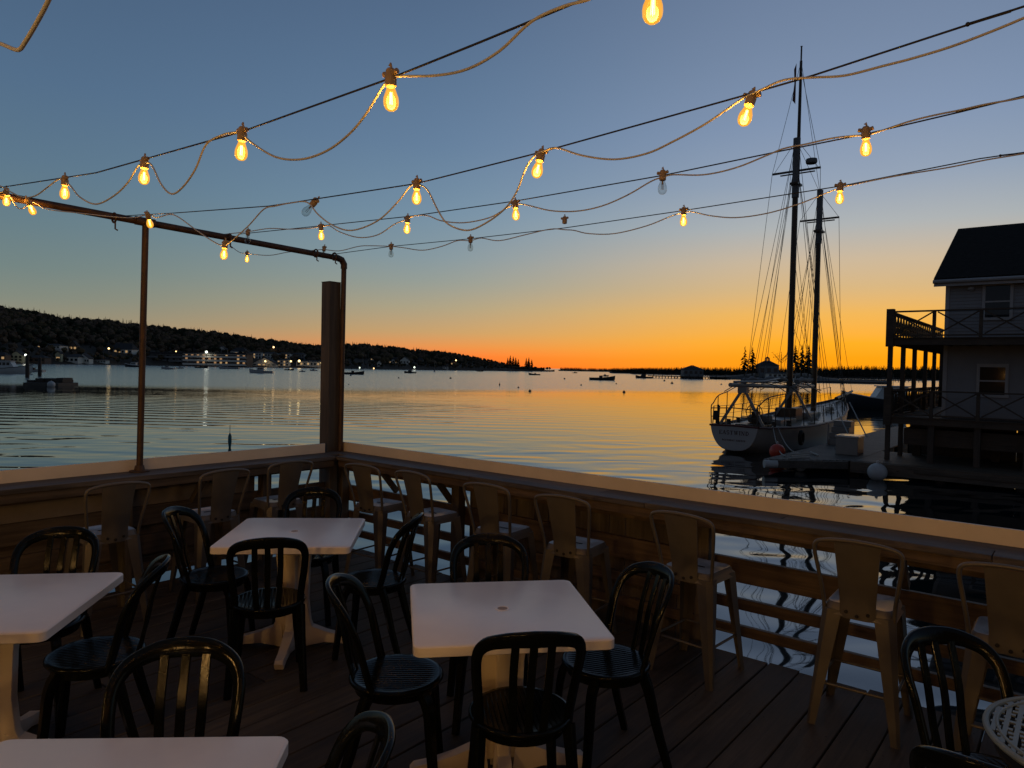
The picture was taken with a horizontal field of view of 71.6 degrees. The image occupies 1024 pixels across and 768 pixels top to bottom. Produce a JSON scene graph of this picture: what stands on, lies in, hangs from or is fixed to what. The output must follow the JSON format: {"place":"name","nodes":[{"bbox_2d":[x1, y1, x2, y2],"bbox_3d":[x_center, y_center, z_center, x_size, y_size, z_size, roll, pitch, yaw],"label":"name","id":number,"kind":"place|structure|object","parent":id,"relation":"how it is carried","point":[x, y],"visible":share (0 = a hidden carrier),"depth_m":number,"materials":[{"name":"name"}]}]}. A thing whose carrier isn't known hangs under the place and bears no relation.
{"place":"outdoors","nodes":[
{"label":"outdoors","id":0,"kind":"place"},
{"bbox_2d":[0,0,51,51],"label":"string light","id":1,"kind":"object","parent":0,"point":[33,28],"visible":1,"depth_m":1.26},
{"bbox_2d":[0,322,554,371],"bbox_3d":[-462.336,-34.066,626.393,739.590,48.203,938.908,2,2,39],"label":"wooded hill","id":2,"kind":"structure","parent":0,"point":[92,350],"depth_m":450.23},
{"bbox_2d":[0,352,10,360],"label":"shore house","id":3,"kind":"structure","parent":2,"relation":"on","point":[4,356],"depth_m":354.57,"materials":[{"name":"beige wood"}]},
{"bbox_2d":[11,351,25,362],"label":"shore house","id":4,"kind":"structure","parent":2,"relation":"on","point":[18,356],"depth_m":361.73,"materials":[{"name":"beige wood"}]},
{"bbox_2d":[29,355,50,363],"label":"shore house","id":5,"kind":"structure","parent":2,"relation":"on","point":[45,359],"depth_m":370.73,"materials":[{"name":"grey wood"}]},
{"bbox_2d":[37,344,67,351],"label":"shore house","id":6,"kind":"structure","parent":2,"relation":"on","point":[58,347],"depth_m":409.84,"materials":[{"name":"grey"}]},
{"bbox_2d":[55,351,62,361],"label":"shore house","id":7,"kind":"structure","parent":2,"relation":"on","point":[59,354],"depth_m":386.34,"materials":[{"name":"grey"}]},
{"bbox_2d":[65,354,83,363],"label":"shore house","id":8,"kind":"structure","parent":2,"relation":"on","point":[76,358],"depth_m":391.03,"materials":[{"name":"white wood"}]},
{"bbox_2d":[69,341,79,350],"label":"shore house","id":9,"kind":"structure","parent":2,"relation":"on","point":[74,345],"depth_m":421.25,"materials":[{"name":"grey"}]},
{"bbox_2d":[81,353,93,363],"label":"shore house","id":10,"kind":"structure","parent":2,"relation":"on","point":[88,358],"depth_m":395.92,"materials":[{"name":"grey wood"}]},
{"bbox_2d":[95,359,109,363],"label":"shore house","id":11,"kind":"structure","parent":2,"relation":"on","point":[104,361],"depth_m":406.39,"materials":[{"name":"grey wood"}]},
{"bbox_2d":[112,343,138,354],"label":"shore house","id":12,"kind":"structure","parent":2,"relation":"on","point":[126,348],"depth_m":444.34,"materials":[{"name":"grey wood"}]},
{"bbox_2d":[146,352,183,362],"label":"hotel wing","id":13,"kind":"structure","parent":2,"relation":"on","point":[173,357],"depth_m":446.44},
{"bbox_2d":[182,351,253,366],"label":"hotel wing","id":14,"kind":"structure","parent":2,"relation":"on","point":[215,359],"depth_m":446.55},
{"bbox_2d":[230,348,248,352],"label":"shore house","id":15,"kind":"structure","parent":2,"relation":"on","point":[236,350],"depth_m":505.01,"materials":[{"name":"grey wood"}]},
{"bbox_2d":[248,351,263,358],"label":"terrace block","id":16,"kind":"structure","parent":2,"relation":"on","point":[257,354],"depth_m":500.00,"materials":[{"name":"grey glass"}]},
{"bbox_2d":[253,357,278,366],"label":"shore house","id":17,"kind":"structure","parent":2,"relation":"on","point":[269,362],"depth_m":471.38,"materials":[{"name":"beige wood"}]},
{"bbox_2d":[264,352,278,358],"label":"terrace block","id":18,"kind":"structure","parent":2,"relation":"on","point":[266,354],"depth_m":504.85,"materials":[{"name":"grey"}]},
{"bbox_2d":[0,305,550,369],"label":"hillside forest","id":19,"kind":"object","parent":2,"relation":"on","point":[98,334],"visible":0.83,"depth_m":520.32,"materials":[{"name":"green plant"}]},
{"bbox_2d":[277,359,290,366],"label":"shore house","id":20,"kind":"structure","parent":2,"relation":"on","point":[285,362],"depth_m":477.81,"materials":[{"name":"brown"}]},
{"bbox_2d":[278,352,291,358],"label":"terrace block","id":21,"kind":"structure","parent":2,"relation":"on","point":[288,355],"depth_m":511.89,"materials":[{"name":"grey glass"}]},
{"bbox_2d":[292,353,306,359],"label":"terrace block","id":22,"kind":"structure","parent":2,"relation":"on","point":[301,355],"depth_m":518.26,"materials":[{"name":"grey glass"}]},
{"bbox_2d":[296,360,320,367],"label":"shore house","id":23,"kind":"structure","parent":2,"relation":"on","point":[312,363],"depth_m":484.74,"materials":[{"name":"beige wood"}]},
{"bbox_2d":[400,357,409,363],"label":"shore house","id":24,"kind":"structure","parent":2,"relation":"on","point":[403,360],"depth_m":552.11,"materials":[{"name":"grey wood"}]},
{"bbox_2d":[0,364,1023,741],"bbox_3d":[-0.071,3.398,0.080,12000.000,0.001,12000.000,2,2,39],"label":"water","id":25,"kind":"structure","parent":0,"point":[646,428],"depth_m":34.90,"materials":[{"name":"liquid"}]},
{"bbox_2d":[0,361,32,373],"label":"cabin cruiser","id":26,"kind":"object","parent":25,"relation":"on","point":[9,367],"visible":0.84,"depth_m":146.75,"materials":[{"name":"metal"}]},
{"bbox_2d":[25,355,29,376],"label":"mooring pile","id":27,"kind":"object","parent":25,"relation":"in","point":[27,366],"visible":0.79,"depth_m":122.05,"materials":[{"name":"brown wood"}]},
{"bbox_2d":[38,357,41,375],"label":"mooring pile","id":28,"kind":"object","parent":25,"relation":"in","point":[39,366],"visible":0.79,"depth_m":132.39,"materials":[{"name":"brown wood"}]},
{"bbox_2d":[23,378,77,385],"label":"work float","id":29,"kind":"object","parent":25,"relation":"on","point":[57,381],"visible":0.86,"depth_m":86.62,"materials":[{"name":"brown wood"}]},
{"bbox_2d":[47,380,54,386],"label":"mooring buoy","id":30,"kind":"object","parent":25,"relation":"on","point":[51,383],"visible":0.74,"depth_m":82.54,"materials":[{"name":"white plastic"}]},
{"bbox_2d":[125,360,138,366],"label":"motorboat","id":31,"kind":"object","parent":25,"relation":"on","point":[133,364],"visible":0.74,"depth_m":317.43,"materials":[{"name":"white plastic"}]},
{"bbox_2d":[219,354,239,368],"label":"sailboat","id":32,"kind":"object","parent":25,"relation":"on","point":[223,367],"visible":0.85,"depth_m":319.94,"materials":[{"name":"metal"}]},
{"bbox_2d":[228,433,231,446],"bbox_3d":[-11.169,2.215,28.120,0.142,1.187,0.142,2,2,39],"label":"spar buoy","id":33,"kind":"object","parent":25,"relation":"in","point":[229,440],"visible":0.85,"depth_m":28.07,"materials":[{"name":"teal paint"}]},
{"bbox_2d":[249,367,273,372],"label":"lobster boat","id":34,"kind":"object","parent":25,"relation":"on","point":[259,370],"visible":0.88,"depth_m":218.56,"materials":[{"name":"metal"}]},
{"bbox_2d":[319,281,340,504],"bbox_3d":[-1.904,1.220,7.355,0.143,4.537,0.143,2,2,39],"label":"timber post","id":35,"kind":"object","parent":25,"relation":"in","point":[330,347],"visible":0.52,"depth_m":7.27,"materials":[{"name":"brown wood"}]},
{"bbox_2d":[0,443,337,588],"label":"railing","id":36,"kind":"object","parent":35,"relation":"attached to","point":[34,500],"visible":0.49,"depth_m":5.68,"materials":[{"name":"brown wood"}]},
{"bbox_2d":[0,192,346,472],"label":"pipe frame","id":37,"kind":"object","parent":36,"relation":"on","point":[139,467],"visible":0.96,"depth_m":5.69,"materials":[{"name":"metal"}]},
{"bbox_2d":[0,185,144,217],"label":"string light","id":38,"kind":"object","parent":37,"relation":"hanging from","point":[28,201],"visible":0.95,"depth_m":4.99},
{"bbox_2d":[0,0,578,187],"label":"support cable","id":39,"kind":"object","parent":37,"relation":"attached to","point":[436,59],"visible":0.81,"depth_m":2.33,"materials":[{"name":"metal"}]},
{"bbox_2d":[0,0,662,204],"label":"string light","id":40,"kind":"object","parent":39,"relation":"hanging from","point":[652,12],"visible":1,"depth_m":2.21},
{"bbox_2d":[123,5,1023,215],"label":"support cable","id":41,"kind":"object","parent":37,"relation":"attached to","point":[967,24],"visible":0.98,"depth_m":2.53,"materials":[{"name":"metal"}]},
{"bbox_2d":[144,17,1023,259],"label":"string light","id":42,"kind":"object","parent":41,"relation":"hanging from","point":[745,115],"visible":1,"depth_m":2.84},
{"bbox_2d":[329,152,1023,254],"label":"support cable","id":43,"kind":"object","parent":37,"relation":"attached to","point":[1000,155],"visible":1,"depth_m":4.46,"materials":[{"name":"metal"}]},
{"bbox_2d":[229,153,1023,261],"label":"string light","id":44,"kind":"object","parent":43,"relation":"hanging from","point":[839,198],"visible":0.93,"depth_m":4.68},
{"bbox_2d":[331,442,1023,700],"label":"railing","id":45,"kind":"object","parent":35,"relation":"attached to","point":[622,509],"visible":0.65,"depth_m":4.79,"materials":[{"name":"brown wood"}]},
{"bbox_2d":[344,371,363,374],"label":"boat","id":46,"kind":"object","parent":25,"relation":"on","point":[358,373],"visible":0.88,"depth_m":232.54,"materials":[{"name":"paint"}]},
{"bbox_2d":[589,376,614,379],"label":"barge","id":47,"kind":"object","parent":25,"relation":"on","point":[603,378],"visible":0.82,"depth_m":220.48,"materials":[{"name":"paint"}]},
{"bbox_2d":[648,373,730,379],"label":"long pier","id":48,"kind":"structure","parent":25,"relation":"in","point":[671,376],"depth_m":313.24,"materials":[{"name":"brown wood"}]},
{"bbox_2d":[681,365,703,378],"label":"pier house","id":49,"kind":"structure","parent":48,"relation":"on","point":[692,370],"depth_m":313.99,"materials":[{"name":"grey wood"}]},
{"bbox_2d":[769,441,784,456],"bbox_3d":[10.183,2.551,27.269,0.591,0.690,0.600,2,2,39],"label":"ball fender","id":50,"kind":"object","parent":25,"relation":"on","point":[775,449],"visible":0.77,"depth_m":27.07,"materials":[{"name":"red plastic"}]},
{"bbox_2d":[765,372,795,380],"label":"boathouse","id":51,"kind":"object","parent":25,"relation":"on","point":[773,374],"visible":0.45,"depth_m":315.96,"materials":[{"name":"grey wood"}]},
{"bbox_2d":[709,46,852,452],"bbox_3d":[15.435,-6.256,36.972,3.924,20.820,19.428,2,2,39],"label":"schooner","id":52,"kind":"object","parent":25,"relation":"on","point":[803,425],"visible":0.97,"depth_m":34.79,"materials":[{"name":"white paint"}]},
{"bbox_2d":[763,426,908,470],"bbox_3d":[16.287,2.844,31.962,2.420,0.600,22.029,2,2,39],"label":"floating dock","id":53,"kind":"object","parent":25,"relation":"on","point":[829,458],"visible":0.47,"depth_m":25.51,"materials":[{"name":"grey wood"}]},
{"bbox_2d":[787,451,818,457],"bbox_3d":[10.459,2.525,25.343,2.600,0.081,0.766,0,2,-44],"label":"rope heap","id":54,"kind":"object","parent":53,"relation":"on","point":[800,455],"visible":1,"depth_m":25.22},
{"bbox_2d":[835,433,864,455],"bbox_3d":[12.568,2.245,26.433,0.820,0.700,0.960,2,2,39],"label":"dock box","id":55,"kind":"object","parent":53,"relation":"on","point":[849,444],"visible":1,"depth_m":26.11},
{"bbox_2d":[821,376,922,381],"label":"footbridge","id":56,"kind":"object","parent":25,"relation":"in","point":[898,380],"visible":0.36,"depth_m":378.86,"materials":[{"name":"brown wood"}]},
{"bbox_2d":[867,460,887,479],"bbox_3d":[11.894,2.824,23.126,0.591,0.678,0.600,2,2,39],"label":"mooring buoy","id":57,"kind":"object","parent":25,"relation":"on","point":[877,470],"visible":0.89,"depth_m":22.93,"materials":[{"name":"white plastic"}]},
{"bbox_2d":[842,374,921,409],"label":"lobster boat","id":58,"kind":"object","parent":25,"relation":"on","point":[874,400],"visible":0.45,"depth_m":69.94,"materials":[{"name":"white plastic"}]},
{"bbox_2d":[850,451,1023,491],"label":"pier","id":59,"kind":"structure","parent":25,"relation":"in","point":[945,469],"depth_m":22.86,"materials":[{"name":"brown wood"}]},
{"bbox_2d":[883,223,1023,471],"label":"porch house","id":60,"kind":"structure","parent":59,"relation":"on","point":[972,407],"depth_m":24.05,"materials":[{"name":"wood"}]},
{"bbox_2d":[975,364,1008,397],"bbox_3d":[16.041,-0.110,23.730,0.950,1.120,0.060,2,2,39],"label":"window","id":61,"kind":"structure","parent":60,"relation":"in","point":[993,378],"depth_m":23.72,"materials":[{"name":"white glass"}]},
{"bbox_2d":[982,283,1013,319],"bbox_3d":[16.147,-2.757,23.627,0.920,1.260,0.060,2,2,39],"label":"window","id":62,"kind":"structure","parent":60,"relation":"in","point":[993,295],"depth_m":23.62,"materials":[{"name":"white glass"}]},
{"bbox_3d":[-0.414,-0.059,-2.108,16.600,5.800,10.800,2,2,39],"label":"restaurant","id":63,"kind":"object","parent":25,"relation":"on","visible":0},
{"bbox_2d":[242,95,1023,233],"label":"support cable","id":64,"kind":"object","parent":63,"relation":"attached to","point":[666,174],"visible":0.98,"depth_m":3.60,"materials":[{"name":"metal"}]},
{"bbox_2d":[227,96,1023,239],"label":"string light","id":65,"kind":"object","parent":64,"relation":"hanging from","point":[866,146],"visible":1,"depth_m":3.65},
{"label":"deck substructure","id":66,"kind":"structure","parent":25,"relation":"in","visible":0},
{"bbox_2d":[17,549,1000,767],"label":"deck floor","id":67,"kind":"structure","parent":66,"relation":"on","point":[753,713],"depth_m":3.78,"materials":[{"name":"brown wood"}]},
{"bbox_2d":[9,526,101,725],"bbox_3d":[-2.424,1.228,3.680,0.432,0.882,0.512,1,1,-9],"label":"bistro chair","id":68,"kind":"object","parent":67,"relation":"on","point":[63,533],"visible":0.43,"depth_m":3.83,"materials":[{"name":"black plastic"}]},
{"bbox_2d":[0,572,122,741],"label":"dining table","id":69,"kind":"object","parent":67,"relation":"on","point":[36,608],"visible":0.75,"depth_m":3.12,"materials":[{"name":"white plastic"}]},
{"bbox_2d":[37,554,170,738],"bbox_3d":[-1.859,1.250,3.275,0.512,0.882,0.432,1,1,-19],"label":"bistro chair","id":70,"kind":"object","parent":67,"relation":"on","point":[91,658],"visible":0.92,"depth_m":3.18,"materials":[{"name":"black plastic"}]},
{"bbox_2d":[64,481,150,636],"bbox_3d":[-2.783,1.135,4.864,0.466,0.986,0.431,2,2,39],"label":"bar stool","id":71,"kind":"object","parent":67,"relation":"on","point":[114,531],"visible":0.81,"depth_m":4.79,"materials":[{"name":"beige paint"}]},
{"bbox_2d":[0,736,287,767],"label":"dining table","id":72,"kind":"object","parent":67,"relation":"on","point":[226,752],"visible":1,"depth_m":1.93,"materials":[{"name":"white plastic"}]},
{"bbox_2d":[100,636,245,737],"bbox_3d":[-1.063,1.293,2.150,0.432,0.882,0.512,1,1,-7],"label":"bistro chair","id":73,"kind":"object","parent":67,"relation":"on","point":[187,648],"visible":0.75,"depth_m":2.32,"materials":[{"name":"black plastic"}]},
{"bbox_2d":[161,506,254,638],"bbox_3d":[-1.925,1.220,4.476,0.512,0.882,0.432,1,1,-1],"label":"bistro chair","id":74,"kind":"object","parent":67,"relation":"on","point":[210,577],"visible":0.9,"depth_m":4.44,"materials":[{"name":"black plastic"}]},
{"bbox_2d":[168,468,249,603],"bbox_3d":[-2.349,1.129,5.529,0.466,0.986,0.431,2,2,37],"label":"bar stool","id":75,"kind":"object","parent":67,"relation":"on","point":[217,513],"visible":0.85,"depth_m":5.42,"materials":[{"name":"beige paint"}]},
{"bbox_2d":[223,537,308,699],"bbox_3d":[-1.372,1.243,3.997,0.432,0.882,0.512,1,1,-17],"label":"bistro chair","id":76,"kind":"object","parent":67,"relation":"on","point":[269,602],"visible":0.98,"depth_m":3.87,"materials":[{"name":"black plastic"}]},
{"bbox_2d":[244,460,312,581],"bbox_3d":[-2.004,1.123,6.083,0.466,0.986,0.431,2,2,43],"label":"bar stool","id":77,"kind":"object","parent":67,"relation":"on","point":[289,479],"visible":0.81,"depth_m":5.95,"materials":[{"name":"beige paint"}]},
{"bbox_2d":[210,518,364,669],"bbox_3d":[-1.389,1.299,4.523,0.800,0.732,0.800,1,1,-5],"label":"dining table","id":78,"kind":"object","parent":67,"relation":"on","point":[328,535],"visible":0.79,"depth_m":4.48,"materials":[{"name":"white plastic"}]},
{"bbox_2d":[272,487,341,625],"bbox_3d":[-1.455,1.216,5.085,0.432,0.882,0.512,1,1,-6],"label":"bistro chair","id":79,"kind":"object","parent":67,"relation":"on","point":[323,561],"visible":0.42,"depth_m":5.20,"materials":[{"name":"black plastic"}]},
{"bbox_2d":[325,710,395,767],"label":"bistro chair","id":80,"kind":"object","parent":67,"relation":"on","point":[380,725],"visible":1,"depth_m":1.92,"materials":[{"name":"black plastic"}]},
{"bbox_2d":[332,512,423,659],"bbox_3d":[-0.820,1.244,4.473,0.512,0.882,0.432,1,1,5],"label":"bistro chair","id":81,"kind":"object","parent":67,"relation":"on","point":[383,581],"visible":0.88,"depth_m":4.37,"materials":[{"name":"black plastic"}]},
{"bbox_2d":[344,463,413,575],"bbox_3d":[-1.127,1.143,6.017,0.431,0.986,0.466,2,2,35],"label":"bar stool","id":82,"kind":"object","parent":67,"relation":"on","point":[380,508],"visible":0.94,"depth_m":5.85,"materials":[{"name":"beige paint"}]},
{"bbox_2d":[325,573,443,767],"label":"bistro chair","id":83,"kind":"object","parent":67,"relation":"on","point":[382,678],"visible":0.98,"depth_m":3.02,"materials":[{"name":"black plastic"}]},
{"bbox_2d":[395,470,466,583],"bbox_3d":[-0.646,1.161,5.661,0.431,0.986,0.466,2,2,42],"label":"bar stool","id":84,"kind":"object","parent":67,"relation":"on","point":[434,519],"visible":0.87,"depth_m":5.51,"materials":[{"name":"beige paint"}]},
{"bbox_2d":[447,533,528,735],"bbox_3d":[-0.115,1.276,3.721,0.432,0.882,0.512,1,1,-6],"label":"bistro chair","id":85,"kind":"object","parent":67,"relation":"on","point":[457,669],"visible":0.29,"depth_m":3.85,"materials":[{"name":"black plastic"}]},
{"bbox_2d":[463,482,537,581],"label":"bar stool","id":86,"kind":"object","parent":67,"relation":"on","point":[487,504],"visible":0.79,"depth_m":5.04,"materials":[{"name":"beige paint"}]},
{"bbox_2d":[410,580,614,767],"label":"dining table","id":87,"kind":"object","parent":67,"relation":"on","point":[455,619],"visible":0.77,"depth_m":3.11,"materials":[{"name":"white plastic"}]},
{"bbox_2d":[467,631,585,767],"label":"bistro chair","id":88,"kind":"object","parent":67,"relation":"on","point":[513,714],"visible":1,"depth_m":2.63,"materials":[{"name":"black plastic"}]},
{"bbox_2d":[534,494,616,634],"bbox_3d":[0.424,1.205,4.772,0.431,0.986,0.466,2,2,34],"label":"bar stool","id":89,"kind":"object","parent":67,"relation":"on","point":[569,546],"visible":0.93,"depth_m":4.63,"materials":[{"name":"beige paint"}]},
{"bbox_2d":[555,561,674,767],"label":"bistro chair","id":90,"kind":"object","parent":67,"relation":"on","point":[616,668],"visible":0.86,"depth_m":3.24,"materials":[{"name":"black plastic"}]},
{"bbox_2d":[648,510,743,690],"bbox_3d":[1.108,1.231,4.271,0.431,0.986,0.466,2,2,43],"label":"bar stool","id":91,"kind":"object","parent":67,"relation":"on","point":[690,569],"visible":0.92,"depth_m":4.14,"materials":[{"name":"beige paint"}]},
{"bbox_2d":[807,538,912,749],"bbox_3d":[1.819,1.259,3.684,0.431,0.986,0.466,2,2,37],"label":"bar stool","id":92,"kind":"object","parent":67,"relation":"on","point":[855,596],"visible":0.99,"depth_m":3.55,"materials":[{"name":"beige paint"}]},
{"bbox_2d":[909,744,1001,767],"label":"bistro chair","id":93,"kind":"object","parent":67,"relation":"on","point":[922,756],"visible":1,"depth_m":1.79,"materials":[{"name":"black plastic"}]},
{"bbox_2d":[901,626,1016,767],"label":"bistro chair","id":94,"kind":"object","parent":67,"relation":"on","point":[921,638],"visible":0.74,"depth_m":2.55,"materials":[{"name":"black plastic"}]},
{"bbox_2d":[953,562,1023,750],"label":"bar stool","id":95,"kind":"object","parent":67,"relation":"on","point":[999,629],"visible":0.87,"depth_m":3.17,"materials":[{"name":"beige paint"}]},
{"bbox_2d":[982,696,1023,767],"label":"round table","id":96,"kind":"object","parent":67,"relation":"on","point":[1006,735],"visible":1,"depth_m":2.21,"materials":[{"name":"metal"}]},
{"bbox_2d":[0,0,1023,370],"label":"sky","id":97,"kind":"structure","parent":0,"point":[98,85],"materials":[{"name":"blue"}]},
{"bbox_2d":[558,367,671,371],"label":"shore","id":98,"kind":"structure","parent":0,"point":[580,369],"depth_m":968.21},
{"bbox_2d":[610,367,645,373],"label":"island","id":99,"kind":"structure","parent":0,"point":[627,370],"depth_m":646.46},
{"bbox_2d":[709,373,838,379],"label":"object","id":100,"kind":"structure","parent":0,"point":[742,376],"depth_m":329.70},
{"bbox_2d":[741,349,749,375],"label":"spruce tree","id":101,"kind":"object","parent":100,"relation":"on","point":[745,364],"visible":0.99,"depth_m":329.42,"materials":[{"name":"green plant"}]},
{"bbox_2d":[746,348,756,375],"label":"spruce tree","id":102,"kind":"object","parent":100,"relation":"on","point":[752,363],"visible":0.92,"depth_m":329.39,"materials":[{"name":"green plant"}]},
{"bbox_2d":[755,357,779,376],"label":"cupola building","id":103,"kind":"structure","parent":100,"relation":"on","point":[771,366],"depth_m":325.96,"materials":[{"name":"grey wood"}]},
{"bbox_2d":[773,353,786,371],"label":"bare tree","id":104,"kind":"object","parent":100,"relation":"on","point":[780,359],"visible":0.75,"depth_m":329.84,"materials":[{"name":"brown plant"}]},
{"bbox_2d":[786,345,803,373],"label":"spruce tree","id":105,"kind":"object","parent":100,"relation":"on","point":[795,368],"visible":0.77,"depth_m":329.31,"materials":[{"name":"green plant"}]},
{"bbox_2d":[796,346,808,375],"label":"spruce tree","id":106,"kind":"object","parent":100,"relation":"on","point":[800,359],"visible":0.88,"depth_m":329.66,"materials":[{"name":"green plant"}]},
{"bbox_2d":[803,346,811,375],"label":"spruce tree","id":107,"kind":"object","parent":100,"relation":"on","point":[806,364],"visible":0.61,"depth_m":329.23,"materials":[{"name":"green plant"}]},
{"bbox_2d":[631,365,938,380],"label":"wooded shore","id":108,"kind":"structure","parent":0,"point":[834,372],"depth_m":579.84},
{"bbox_2d":[827,401,866,444],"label":"boarding steps","id":109,"kind":"structure","parent":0,"point":[841,426],"depth_m":30.00,"materials":[{"name":"white paint"}]},
{"bbox_2d":[817,379,886,383],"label":"land strip","id":110,"kind":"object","parent":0,"point":[853,381],"visible":0.73,"depth_m":262.57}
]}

